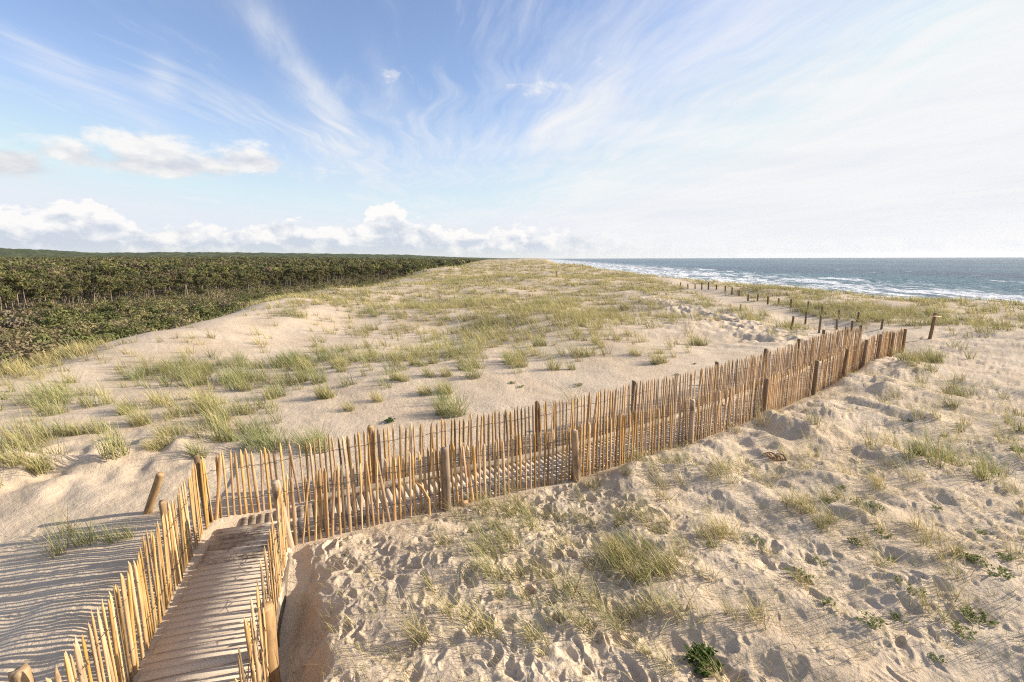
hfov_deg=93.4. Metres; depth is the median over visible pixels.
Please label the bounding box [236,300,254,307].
scrub bush
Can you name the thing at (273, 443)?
marram tussock
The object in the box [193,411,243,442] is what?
marram tussock
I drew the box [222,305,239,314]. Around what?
scrub bush
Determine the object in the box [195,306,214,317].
scrub bush
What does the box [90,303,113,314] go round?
scrub bush
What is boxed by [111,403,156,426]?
marram tussock
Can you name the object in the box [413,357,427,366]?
marram tussock
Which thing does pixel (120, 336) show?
scrub bush
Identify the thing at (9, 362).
scrub bush
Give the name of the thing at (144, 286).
maritime pine
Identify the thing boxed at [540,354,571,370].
marram tussock
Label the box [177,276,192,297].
maritime pine
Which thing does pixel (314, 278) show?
maritime pine
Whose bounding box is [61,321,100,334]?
scrub bush
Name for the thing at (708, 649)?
leafy shrub
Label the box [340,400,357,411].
marram tussock
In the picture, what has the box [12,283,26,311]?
maritime pine
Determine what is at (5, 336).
scrub bush
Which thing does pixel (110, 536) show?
marram tussock
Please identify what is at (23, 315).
bush
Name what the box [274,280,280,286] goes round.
maritime pine
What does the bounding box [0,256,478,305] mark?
pine forest
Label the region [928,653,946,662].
dune plant
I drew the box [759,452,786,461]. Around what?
driftwood root
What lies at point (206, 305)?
scrub bush
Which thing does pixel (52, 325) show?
scrub bush
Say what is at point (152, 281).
maritime pine
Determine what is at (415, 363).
marram tussock
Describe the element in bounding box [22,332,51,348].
scrub bush
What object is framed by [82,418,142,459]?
marram tussock
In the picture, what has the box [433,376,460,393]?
marram tussock
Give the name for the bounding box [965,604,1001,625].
dune plant
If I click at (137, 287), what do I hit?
maritime pine
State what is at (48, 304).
maritime pine
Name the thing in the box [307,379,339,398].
marram tussock
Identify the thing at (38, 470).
marram tussock
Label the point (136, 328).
scrub bush
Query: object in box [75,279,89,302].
maritime pine
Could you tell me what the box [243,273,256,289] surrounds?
maritime pine
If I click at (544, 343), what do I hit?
marram tussock
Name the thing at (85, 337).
scrub bush
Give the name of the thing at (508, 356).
marram tussock
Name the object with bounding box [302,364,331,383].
marram tussock
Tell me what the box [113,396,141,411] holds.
marram tussock
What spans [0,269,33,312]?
maritime pine
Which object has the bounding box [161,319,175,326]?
scrub bush
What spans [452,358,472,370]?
marram tussock
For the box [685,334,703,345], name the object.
marram tussock
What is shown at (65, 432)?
marram tussock
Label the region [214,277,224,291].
maritime pine
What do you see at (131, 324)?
scrub bush
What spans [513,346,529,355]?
marram tussock
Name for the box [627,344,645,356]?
marram tussock
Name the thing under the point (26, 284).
maritime pine
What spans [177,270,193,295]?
maritime pine
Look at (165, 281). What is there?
maritime pine
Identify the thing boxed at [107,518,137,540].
marram tussock
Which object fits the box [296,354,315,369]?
marram tussock
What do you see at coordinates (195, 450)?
marram tussock
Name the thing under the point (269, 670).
paling fence
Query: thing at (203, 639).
boardwalk path
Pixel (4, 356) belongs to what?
scrub bush
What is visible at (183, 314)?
scrub bush
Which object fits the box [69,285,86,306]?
maritime pine
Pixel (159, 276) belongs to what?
maritime pine
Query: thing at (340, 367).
marram tussock
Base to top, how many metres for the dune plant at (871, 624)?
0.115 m
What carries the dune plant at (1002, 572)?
on the ground at (50, 606)
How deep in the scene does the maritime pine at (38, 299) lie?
141.98 m
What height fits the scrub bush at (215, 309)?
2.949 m
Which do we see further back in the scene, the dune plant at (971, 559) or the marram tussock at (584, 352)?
the marram tussock at (584, 352)
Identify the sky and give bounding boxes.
[0,0,1023,258]
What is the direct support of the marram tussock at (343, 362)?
on the ground at (50, 606)
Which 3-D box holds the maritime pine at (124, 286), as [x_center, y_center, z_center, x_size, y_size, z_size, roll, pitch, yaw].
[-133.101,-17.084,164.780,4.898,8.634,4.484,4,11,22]
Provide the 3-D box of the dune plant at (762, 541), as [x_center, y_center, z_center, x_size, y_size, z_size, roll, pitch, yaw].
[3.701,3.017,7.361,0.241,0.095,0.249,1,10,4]
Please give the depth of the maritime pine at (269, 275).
231.43 m
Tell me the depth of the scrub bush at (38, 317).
106.21 m
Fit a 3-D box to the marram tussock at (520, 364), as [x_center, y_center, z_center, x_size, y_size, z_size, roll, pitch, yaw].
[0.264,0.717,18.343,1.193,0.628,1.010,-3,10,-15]
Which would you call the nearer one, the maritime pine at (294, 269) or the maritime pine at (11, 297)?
the maritime pine at (11, 297)
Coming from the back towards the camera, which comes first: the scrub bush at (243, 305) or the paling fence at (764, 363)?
the scrub bush at (243, 305)
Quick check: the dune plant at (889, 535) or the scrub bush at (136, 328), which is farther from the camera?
the scrub bush at (136, 328)
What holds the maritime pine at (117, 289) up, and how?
on the ground at (50, 606)
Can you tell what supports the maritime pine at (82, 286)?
on the ground at (50, 606)
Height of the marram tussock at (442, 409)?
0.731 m
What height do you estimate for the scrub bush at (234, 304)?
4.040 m
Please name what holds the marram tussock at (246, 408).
on the ground at (50, 606)
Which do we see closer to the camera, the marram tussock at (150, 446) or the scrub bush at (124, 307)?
the marram tussock at (150, 446)
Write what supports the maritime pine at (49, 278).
on the ground at (50, 606)
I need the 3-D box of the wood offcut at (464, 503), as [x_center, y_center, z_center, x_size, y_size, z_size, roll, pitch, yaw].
[-0.855,2.916,8.630,0.121,0.090,0.100,1,15,-12]
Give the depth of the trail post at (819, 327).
27.39 m
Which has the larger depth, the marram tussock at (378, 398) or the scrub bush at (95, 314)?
the scrub bush at (95, 314)
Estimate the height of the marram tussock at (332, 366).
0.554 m
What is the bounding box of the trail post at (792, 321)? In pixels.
[790,316,794,328]
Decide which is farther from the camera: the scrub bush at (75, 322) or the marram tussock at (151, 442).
the scrub bush at (75, 322)
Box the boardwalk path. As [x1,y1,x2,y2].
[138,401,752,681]
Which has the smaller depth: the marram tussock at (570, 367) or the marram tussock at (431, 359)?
the marram tussock at (570, 367)
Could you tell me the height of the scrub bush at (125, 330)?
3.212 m
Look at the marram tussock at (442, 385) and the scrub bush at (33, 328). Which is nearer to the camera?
the marram tussock at (442, 385)
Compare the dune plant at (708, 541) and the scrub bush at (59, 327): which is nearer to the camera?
the dune plant at (708, 541)
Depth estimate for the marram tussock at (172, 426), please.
11.87 m
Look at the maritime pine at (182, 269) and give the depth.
180.47 m
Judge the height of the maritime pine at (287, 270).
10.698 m
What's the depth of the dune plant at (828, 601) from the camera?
5.92 m
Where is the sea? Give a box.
[548,257,1023,303]
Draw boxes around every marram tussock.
[0,426,36,442]
[0,438,46,468]
[13,446,67,474]
[19,452,52,472]
[23,411,72,437]
[45,416,83,436]
[54,511,110,547]
[60,419,92,435]
[74,415,114,433]
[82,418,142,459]
[88,521,129,544]
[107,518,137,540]
[111,402,138,414]
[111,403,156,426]
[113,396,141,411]
[137,435,173,451]
[148,433,173,447]
[161,423,182,435]
[177,433,219,458]
[187,389,225,412]
[193,395,239,423]
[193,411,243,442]
[225,391,260,415]
[227,420,302,453]
[229,372,260,391]
[259,386,282,399]
[261,378,290,397]
[288,425,336,453]
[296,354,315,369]
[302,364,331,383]
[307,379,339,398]
[308,383,337,398]
[326,356,346,367]
[328,351,354,366]
[334,364,347,371]
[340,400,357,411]
[368,386,386,402]
[383,347,395,359]
[387,367,402,380]
[395,369,410,381]
[408,356,419,365]
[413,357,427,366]
[413,379,439,395]
[420,365,440,377]
[424,390,471,417]
[425,353,438,363]
[429,379,453,392]
[433,363,453,376]
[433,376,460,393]
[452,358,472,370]
[460,360,486,379]
[463,357,481,367]
[497,352,521,365]
[499,346,528,361]
[500,334,515,340]
[506,354,531,367]
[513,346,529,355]
[531,335,548,345]
[532,334,546,345]
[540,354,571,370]
[564,361,575,369]
[570,343,597,356]
[590,331,607,344]
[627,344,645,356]
[649,349,673,363]
[649,357,663,364]
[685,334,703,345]
[692,334,714,345]
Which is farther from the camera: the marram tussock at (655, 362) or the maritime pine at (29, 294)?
the maritime pine at (29, 294)
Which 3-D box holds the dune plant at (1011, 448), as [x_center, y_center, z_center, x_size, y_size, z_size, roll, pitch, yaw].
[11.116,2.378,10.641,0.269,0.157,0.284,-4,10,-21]
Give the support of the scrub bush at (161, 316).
on the ground at (50, 606)
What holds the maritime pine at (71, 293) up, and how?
on the ground at (50, 606)
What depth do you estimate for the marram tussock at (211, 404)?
13.64 m
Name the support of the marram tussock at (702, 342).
on the ground at (50, 606)
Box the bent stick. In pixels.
[400,470,430,514]
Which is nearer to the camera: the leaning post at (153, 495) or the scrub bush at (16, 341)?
the leaning post at (153, 495)
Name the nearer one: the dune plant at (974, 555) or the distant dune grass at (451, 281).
the dune plant at (974, 555)
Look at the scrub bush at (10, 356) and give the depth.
31.55 m
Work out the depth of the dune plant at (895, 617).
5.76 m
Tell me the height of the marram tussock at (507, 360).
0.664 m
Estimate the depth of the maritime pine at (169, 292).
142.10 m
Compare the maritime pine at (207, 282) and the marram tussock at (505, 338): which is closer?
the marram tussock at (505, 338)
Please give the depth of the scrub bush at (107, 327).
88.66 m
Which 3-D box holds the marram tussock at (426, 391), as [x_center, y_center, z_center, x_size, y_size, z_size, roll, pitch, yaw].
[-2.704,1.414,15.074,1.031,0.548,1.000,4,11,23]
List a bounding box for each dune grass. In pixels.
[0,295,1023,557]
[216,259,1023,317]
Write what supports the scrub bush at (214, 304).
on the ground at (50, 606)
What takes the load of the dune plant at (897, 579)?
on the ground at (50, 606)
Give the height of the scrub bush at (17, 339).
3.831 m
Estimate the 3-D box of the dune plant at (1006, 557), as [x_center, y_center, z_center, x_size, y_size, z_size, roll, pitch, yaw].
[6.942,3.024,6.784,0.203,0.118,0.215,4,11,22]
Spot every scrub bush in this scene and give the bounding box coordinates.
[0,309,25,318]
[0,315,37,329]
[0,330,20,344]
[0,330,34,347]
[0,335,76,356]
[0,339,28,351]
[0,350,45,372]
[0,351,42,361]
[0,358,21,372]
[1,327,13,333]
[1,342,44,359]
[2,335,33,348]
[6,323,46,334]
[19,315,41,323]
[21,310,45,320]
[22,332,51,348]
[24,328,55,336]
[35,307,82,318]
[37,310,72,327]
[41,316,74,329]
[46,329,70,340]
[50,324,71,329]
[53,327,84,336]
[56,336,77,345]
[58,335,76,340]
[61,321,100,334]
[61,322,94,335]
[63,308,82,317]
[67,319,95,326]
[72,333,99,345]
[73,313,104,322]
[84,311,104,320]
[88,319,124,327]
[89,321,126,335]
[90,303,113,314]
[94,310,114,318]
[94,332,118,340]
[96,336,115,343]
[98,326,140,336]
[100,321,127,330]
[103,317,129,323]
[105,333,126,338]
[106,310,125,319]
[112,306,130,316]
[113,301,138,312]
[121,317,145,325]
[126,308,154,319]
[126,321,142,329]
[127,325,145,330]
[130,326,149,333]
[136,325,169,334]
[139,305,161,316]
[143,319,170,330]
[146,313,175,323]
[159,304,193,312]
[159,314,179,323]
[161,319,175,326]
[165,316,194,329]
[176,310,200,317]
[178,313,204,324]
[186,303,205,312]
[190,300,213,309]
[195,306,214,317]
[201,301,220,307]
[208,306,219,311]
[210,312,222,318]
[215,301,244,308]
[219,300,232,304]
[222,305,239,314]
[225,301,239,308]
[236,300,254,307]
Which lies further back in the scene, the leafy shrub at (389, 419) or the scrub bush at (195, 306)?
the scrub bush at (195, 306)
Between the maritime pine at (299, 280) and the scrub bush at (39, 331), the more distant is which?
the maritime pine at (299, 280)
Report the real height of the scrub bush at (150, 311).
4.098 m
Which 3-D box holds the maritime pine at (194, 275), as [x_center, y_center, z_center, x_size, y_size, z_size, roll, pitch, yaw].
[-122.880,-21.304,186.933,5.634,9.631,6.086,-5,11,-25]
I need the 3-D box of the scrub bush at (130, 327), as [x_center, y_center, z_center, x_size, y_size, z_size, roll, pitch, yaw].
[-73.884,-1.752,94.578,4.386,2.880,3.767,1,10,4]
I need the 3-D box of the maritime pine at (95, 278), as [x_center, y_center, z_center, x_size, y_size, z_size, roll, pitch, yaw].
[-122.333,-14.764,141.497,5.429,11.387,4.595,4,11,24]
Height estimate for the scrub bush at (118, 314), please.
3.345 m
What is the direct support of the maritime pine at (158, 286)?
on the ground at (50, 606)
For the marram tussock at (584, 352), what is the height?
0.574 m
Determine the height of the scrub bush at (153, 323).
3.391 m
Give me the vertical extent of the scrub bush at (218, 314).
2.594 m
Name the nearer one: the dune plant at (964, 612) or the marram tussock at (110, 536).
the dune plant at (964, 612)
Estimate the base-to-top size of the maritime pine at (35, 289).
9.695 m
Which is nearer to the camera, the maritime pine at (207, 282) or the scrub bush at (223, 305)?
the scrub bush at (223, 305)
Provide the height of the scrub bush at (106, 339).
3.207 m
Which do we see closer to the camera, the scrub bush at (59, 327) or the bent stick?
the bent stick
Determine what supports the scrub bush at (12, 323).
on the ground at (50, 606)
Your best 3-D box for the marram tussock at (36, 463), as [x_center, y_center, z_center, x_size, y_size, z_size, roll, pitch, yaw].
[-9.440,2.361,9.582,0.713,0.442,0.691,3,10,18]
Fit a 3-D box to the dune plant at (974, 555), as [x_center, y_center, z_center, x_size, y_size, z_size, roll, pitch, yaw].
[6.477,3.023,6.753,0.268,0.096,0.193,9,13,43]
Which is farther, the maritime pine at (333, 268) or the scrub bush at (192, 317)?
the maritime pine at (333, 268)
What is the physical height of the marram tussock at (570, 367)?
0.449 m
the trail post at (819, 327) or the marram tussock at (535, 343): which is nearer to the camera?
the marram tussock at (535, 343)
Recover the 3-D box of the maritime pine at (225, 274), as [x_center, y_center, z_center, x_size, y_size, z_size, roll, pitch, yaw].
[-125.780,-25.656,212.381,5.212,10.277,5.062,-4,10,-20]
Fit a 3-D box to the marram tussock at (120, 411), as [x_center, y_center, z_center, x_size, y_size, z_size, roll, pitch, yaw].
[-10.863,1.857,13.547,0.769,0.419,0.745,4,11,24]
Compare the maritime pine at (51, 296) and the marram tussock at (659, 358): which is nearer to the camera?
the marram tussock at (659, 358)
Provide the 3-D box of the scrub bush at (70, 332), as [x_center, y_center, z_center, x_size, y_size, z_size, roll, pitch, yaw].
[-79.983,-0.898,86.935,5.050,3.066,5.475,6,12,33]
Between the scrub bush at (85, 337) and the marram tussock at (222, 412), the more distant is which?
the scrub bush at (85, 337)
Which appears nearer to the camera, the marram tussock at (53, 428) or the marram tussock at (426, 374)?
the marram tussock at (53, 428)
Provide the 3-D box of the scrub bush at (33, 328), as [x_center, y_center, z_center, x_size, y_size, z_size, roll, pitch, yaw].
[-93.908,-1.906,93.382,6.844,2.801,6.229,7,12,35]
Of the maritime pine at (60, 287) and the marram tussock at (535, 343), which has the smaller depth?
the marram tussock at (535, 343)
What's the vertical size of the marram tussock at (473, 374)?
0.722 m
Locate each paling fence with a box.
[7,463,202,681]
[193,325,862,529]
[235,486,287,681]
[271,327,906,547]
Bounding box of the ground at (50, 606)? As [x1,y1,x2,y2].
[0,248,1023,681]
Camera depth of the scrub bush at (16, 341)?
74.56 m
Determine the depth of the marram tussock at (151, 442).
10.62 m
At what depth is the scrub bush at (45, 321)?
102.61 m
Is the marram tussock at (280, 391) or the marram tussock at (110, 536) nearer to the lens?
the marram tussock at (110, 536)
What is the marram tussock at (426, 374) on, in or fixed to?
on the ground at (50, 606)
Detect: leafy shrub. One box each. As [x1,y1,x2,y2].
[383,416,395,422]
[683,641,724,676]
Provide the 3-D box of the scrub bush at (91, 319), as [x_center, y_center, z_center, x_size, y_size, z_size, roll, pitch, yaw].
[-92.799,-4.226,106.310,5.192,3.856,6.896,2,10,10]
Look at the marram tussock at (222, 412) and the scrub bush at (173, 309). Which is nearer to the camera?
the marram tussock at (222, 412)
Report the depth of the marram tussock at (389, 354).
20.89 m
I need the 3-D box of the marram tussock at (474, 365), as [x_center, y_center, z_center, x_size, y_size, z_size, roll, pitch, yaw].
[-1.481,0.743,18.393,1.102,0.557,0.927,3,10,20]
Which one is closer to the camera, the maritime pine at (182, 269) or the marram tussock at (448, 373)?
the marram tussock at (448, 373)
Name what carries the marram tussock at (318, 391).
on the ground at (50, 606)
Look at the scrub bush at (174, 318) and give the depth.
107.81 m
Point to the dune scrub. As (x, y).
(252, 295)
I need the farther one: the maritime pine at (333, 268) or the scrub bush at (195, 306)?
the maritime pine at (333, 268)
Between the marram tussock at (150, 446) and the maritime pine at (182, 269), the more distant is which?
the maritime pine at (182, 269)
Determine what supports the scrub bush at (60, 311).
on the ground at (50, 606)
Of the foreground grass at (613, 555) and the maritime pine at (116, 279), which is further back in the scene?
the maritime pine at (116, 279)
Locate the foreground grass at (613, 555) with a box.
[281,360,1023,681]
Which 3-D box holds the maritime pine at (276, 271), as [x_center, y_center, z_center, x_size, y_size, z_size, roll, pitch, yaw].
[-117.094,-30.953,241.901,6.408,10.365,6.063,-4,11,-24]
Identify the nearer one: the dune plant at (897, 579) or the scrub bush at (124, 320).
the dune plant at (897, 579)
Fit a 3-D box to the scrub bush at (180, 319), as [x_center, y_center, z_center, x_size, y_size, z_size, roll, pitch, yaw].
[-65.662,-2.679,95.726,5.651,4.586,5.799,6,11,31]
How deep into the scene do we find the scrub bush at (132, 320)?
104.32 m
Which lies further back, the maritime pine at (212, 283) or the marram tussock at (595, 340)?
the maritime pine at (212, 283)
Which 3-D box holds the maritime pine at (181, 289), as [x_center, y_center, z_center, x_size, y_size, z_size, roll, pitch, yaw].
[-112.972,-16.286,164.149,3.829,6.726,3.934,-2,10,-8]
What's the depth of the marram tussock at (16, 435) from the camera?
11.36 m
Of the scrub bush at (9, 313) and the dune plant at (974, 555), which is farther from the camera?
the scrub bush at (9, 313)
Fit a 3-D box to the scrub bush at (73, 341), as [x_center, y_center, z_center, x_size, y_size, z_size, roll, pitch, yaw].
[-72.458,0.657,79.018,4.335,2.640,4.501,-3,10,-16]
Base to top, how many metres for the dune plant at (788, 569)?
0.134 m
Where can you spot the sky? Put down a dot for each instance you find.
(543, 129)
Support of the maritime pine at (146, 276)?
on the ground at (50, 606)
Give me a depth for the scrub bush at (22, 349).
67.14 m
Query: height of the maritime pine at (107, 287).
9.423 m
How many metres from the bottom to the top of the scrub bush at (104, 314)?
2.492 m
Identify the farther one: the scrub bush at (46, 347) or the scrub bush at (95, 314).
the scrub bush at (95, 314)
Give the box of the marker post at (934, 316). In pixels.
[928,313,941,338]
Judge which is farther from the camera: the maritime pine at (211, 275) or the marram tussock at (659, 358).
the maritime pine at (211, 275)
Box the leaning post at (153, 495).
[143,472,164,514]
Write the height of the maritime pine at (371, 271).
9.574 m
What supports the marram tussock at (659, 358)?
on the ground at (50, 606)
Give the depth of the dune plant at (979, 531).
7.63 m
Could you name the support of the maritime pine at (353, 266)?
on the ground at (50, 606)
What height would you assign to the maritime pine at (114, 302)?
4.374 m
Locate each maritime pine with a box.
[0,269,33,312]
[0,281,19,308]
[0,285,11,311]
[1,286,16,309]
[11,279,35,314]
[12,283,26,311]
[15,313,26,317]
[25,291,35,304]
[27,278,52,299]
[27,294,39,303]
[36,299,58,316]
[37,275,57,302]
[39,281,62,301]
[46,281,62,303]
[46,293,59,302]
[54,274,67,302]
[60,289,70,306]
[61,279,75,302]
[62,283,76,308]
[66,289,79,307]
[68,275,84,301]
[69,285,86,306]
[74,284,88,304]
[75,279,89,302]
[82,271,102,305]
[83,279,102,300]
[94,278,116,300]
[100,276,122,299]
[105,280,121,298]
[109,300,120,309]
[115,279,129,297]
[121,274,133,298]
[123,280,142,302]
[132,278,146,298]
[137,273,154,297]
[138,281,150,297]
[145,276,159,297]
[154,283,165,296]
[156,274,170,300]
[158,279,170,294]
[163,290,174,300]
[172,283,184,298]
[176,268,191,293]
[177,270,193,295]
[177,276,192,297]
[189,273,198,294]
[194,273,205,289]
[197,287,207,302]
[200,277,211,298]
[204,270,215,296]
[205,277,215,295]
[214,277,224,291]
[220,271,231,293]
[226,278,236,288]
[231,271,242,289]
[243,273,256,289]
[254,274,263,288]
[266,273,274,282]
[271,269,284,279]
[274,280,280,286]
[282,268,289,286]
[289,267,298,281]
[297,269,306,277]
[297,275,305,284]
[311,272,318,284]
[313,266,323,283]
[328,265,337,279]
[349,263,359,279]
[364,266,373,279]
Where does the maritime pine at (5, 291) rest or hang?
on the ground at (50, 606)
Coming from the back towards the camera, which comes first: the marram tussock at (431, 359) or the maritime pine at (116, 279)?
the maritime pine at (116, 279)
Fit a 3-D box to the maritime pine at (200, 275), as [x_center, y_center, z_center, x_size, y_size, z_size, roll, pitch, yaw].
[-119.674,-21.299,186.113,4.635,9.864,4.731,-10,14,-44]
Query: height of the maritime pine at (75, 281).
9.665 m
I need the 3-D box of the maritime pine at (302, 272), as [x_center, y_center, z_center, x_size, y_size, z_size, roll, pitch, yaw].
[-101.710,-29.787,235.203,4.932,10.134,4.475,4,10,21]
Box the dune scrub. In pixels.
[1,273,409,357]
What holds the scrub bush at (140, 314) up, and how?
on the ground at (50, 606)
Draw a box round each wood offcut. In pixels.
[461,500,467,505]
[541,478,559,484]
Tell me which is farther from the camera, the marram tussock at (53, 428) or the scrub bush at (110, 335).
the scrub bush at (110, 335)
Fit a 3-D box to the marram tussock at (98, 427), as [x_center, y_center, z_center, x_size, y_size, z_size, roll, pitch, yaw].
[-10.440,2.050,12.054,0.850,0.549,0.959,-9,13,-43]
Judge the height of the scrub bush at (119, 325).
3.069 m
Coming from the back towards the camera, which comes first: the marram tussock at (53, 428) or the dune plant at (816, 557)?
the marram tussock at (53, 428)
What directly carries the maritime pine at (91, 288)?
on the ground at (50, 606)
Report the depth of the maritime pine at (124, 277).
169.22 m
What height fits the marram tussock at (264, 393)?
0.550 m
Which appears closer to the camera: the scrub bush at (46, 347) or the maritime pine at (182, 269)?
the scrub bush at (46, 347)
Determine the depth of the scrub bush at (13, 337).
77.55 m
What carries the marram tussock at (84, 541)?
on the ground at (50, 606)
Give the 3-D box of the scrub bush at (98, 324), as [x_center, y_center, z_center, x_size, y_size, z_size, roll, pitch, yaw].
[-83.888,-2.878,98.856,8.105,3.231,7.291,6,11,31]
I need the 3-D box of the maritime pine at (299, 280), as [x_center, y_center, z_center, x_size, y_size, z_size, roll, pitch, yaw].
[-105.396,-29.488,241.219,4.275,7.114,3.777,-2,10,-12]
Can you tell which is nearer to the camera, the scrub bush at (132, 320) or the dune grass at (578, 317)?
the dune grass at (578, 317)
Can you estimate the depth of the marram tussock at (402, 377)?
16.33 m
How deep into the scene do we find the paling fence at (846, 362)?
9.41 m
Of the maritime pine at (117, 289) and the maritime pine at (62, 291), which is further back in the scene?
the maritime pine at (117, 289)
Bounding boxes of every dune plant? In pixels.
[706,540,716,547]
[745,533,763,543]
[784,566,813,580]
[812,556,829,565]
[818,596,835,605]
[847,535,862,545]
[853,607,888,628]
[865,501,884,511]
[874,527,894,537]
[888,610,908,622]
[889,574,902,581]
[906,582,927,596]
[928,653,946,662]
[950,620,977,639]
[952,548,979,563]
[959,607,983,622]
[963,554,985,561]
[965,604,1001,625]
[974,528,997,538]
[978,561,1015,579]
[994,552,1015,560]
[1010,446,1023,451]
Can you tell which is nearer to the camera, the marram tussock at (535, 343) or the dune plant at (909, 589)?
the dune plant at (909, 589)
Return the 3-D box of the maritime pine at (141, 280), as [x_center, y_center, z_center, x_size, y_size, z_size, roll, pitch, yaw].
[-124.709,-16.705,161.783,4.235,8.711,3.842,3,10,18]
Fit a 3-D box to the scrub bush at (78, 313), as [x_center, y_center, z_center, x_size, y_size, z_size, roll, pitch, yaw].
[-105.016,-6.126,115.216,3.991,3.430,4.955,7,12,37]
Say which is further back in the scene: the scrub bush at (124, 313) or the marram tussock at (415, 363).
the scrub bush at (124, 313)
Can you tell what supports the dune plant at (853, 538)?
on the ground at (50, 606)
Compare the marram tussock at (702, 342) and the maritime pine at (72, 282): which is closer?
the marram tussock at (702, 342)
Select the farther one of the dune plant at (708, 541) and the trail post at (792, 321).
the trail post at (792, 321)
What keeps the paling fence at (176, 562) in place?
on the ground at (50, 606)
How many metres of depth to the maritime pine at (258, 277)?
206.30 m
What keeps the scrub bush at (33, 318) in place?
on the ground at (50, 606)
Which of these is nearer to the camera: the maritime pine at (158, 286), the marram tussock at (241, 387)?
the marram tussock at (241, 387)
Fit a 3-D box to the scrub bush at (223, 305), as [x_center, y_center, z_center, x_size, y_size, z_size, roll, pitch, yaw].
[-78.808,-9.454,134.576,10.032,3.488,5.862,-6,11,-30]
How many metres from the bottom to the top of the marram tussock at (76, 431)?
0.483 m
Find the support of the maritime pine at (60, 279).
on the ground at (50, 606)
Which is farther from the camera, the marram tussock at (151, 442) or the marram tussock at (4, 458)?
the marram tussock at (151, 442)
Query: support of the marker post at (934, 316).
on the ground at (50, 606)
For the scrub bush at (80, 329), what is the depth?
89.84 m
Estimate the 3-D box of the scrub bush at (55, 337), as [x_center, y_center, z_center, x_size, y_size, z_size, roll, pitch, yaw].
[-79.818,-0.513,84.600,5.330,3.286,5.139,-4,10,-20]
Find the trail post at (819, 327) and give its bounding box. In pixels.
[818,316,821,332]
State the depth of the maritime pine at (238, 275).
200.43 m
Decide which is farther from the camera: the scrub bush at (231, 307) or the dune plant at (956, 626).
the scrub bush at (231, 307)
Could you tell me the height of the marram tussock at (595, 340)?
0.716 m
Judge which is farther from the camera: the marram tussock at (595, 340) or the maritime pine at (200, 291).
the maritime pine at (200, 291)
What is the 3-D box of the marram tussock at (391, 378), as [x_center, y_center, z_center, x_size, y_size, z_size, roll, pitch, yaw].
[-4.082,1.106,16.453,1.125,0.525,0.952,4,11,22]
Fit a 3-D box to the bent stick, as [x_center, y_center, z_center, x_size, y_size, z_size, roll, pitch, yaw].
[-1.652,2.580,8.229,0.527,0.830,0.056,1,10,8]
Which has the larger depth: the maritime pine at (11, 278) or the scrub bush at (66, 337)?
the maritime pine at (11, 278)
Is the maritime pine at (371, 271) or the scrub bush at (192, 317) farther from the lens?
the maritime pine at (371, 271)
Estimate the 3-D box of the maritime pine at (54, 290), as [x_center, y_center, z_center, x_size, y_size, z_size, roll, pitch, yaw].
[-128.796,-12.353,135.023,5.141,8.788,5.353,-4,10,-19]
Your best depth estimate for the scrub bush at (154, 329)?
89.07 m
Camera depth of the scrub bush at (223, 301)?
138.62 m
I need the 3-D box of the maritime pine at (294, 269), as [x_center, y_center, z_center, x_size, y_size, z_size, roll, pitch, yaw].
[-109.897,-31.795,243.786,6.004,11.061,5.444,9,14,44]
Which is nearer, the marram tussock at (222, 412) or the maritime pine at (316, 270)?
the marram tussock at (222, 412)
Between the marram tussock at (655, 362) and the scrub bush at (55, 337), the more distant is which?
the scrub bush at (55, 337)
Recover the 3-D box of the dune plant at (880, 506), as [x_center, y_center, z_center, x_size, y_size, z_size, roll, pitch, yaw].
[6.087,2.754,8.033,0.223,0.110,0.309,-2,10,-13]
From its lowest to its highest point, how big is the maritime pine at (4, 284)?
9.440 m
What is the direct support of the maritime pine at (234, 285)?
on the ground at (50, 606)
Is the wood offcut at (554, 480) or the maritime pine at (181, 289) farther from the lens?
the maritime pine at (181, 289)
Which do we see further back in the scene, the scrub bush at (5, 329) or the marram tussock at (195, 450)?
the scrub bush at (5, 329)
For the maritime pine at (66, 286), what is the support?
on the ground at (50, 606)
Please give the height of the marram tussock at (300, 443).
0.598 m

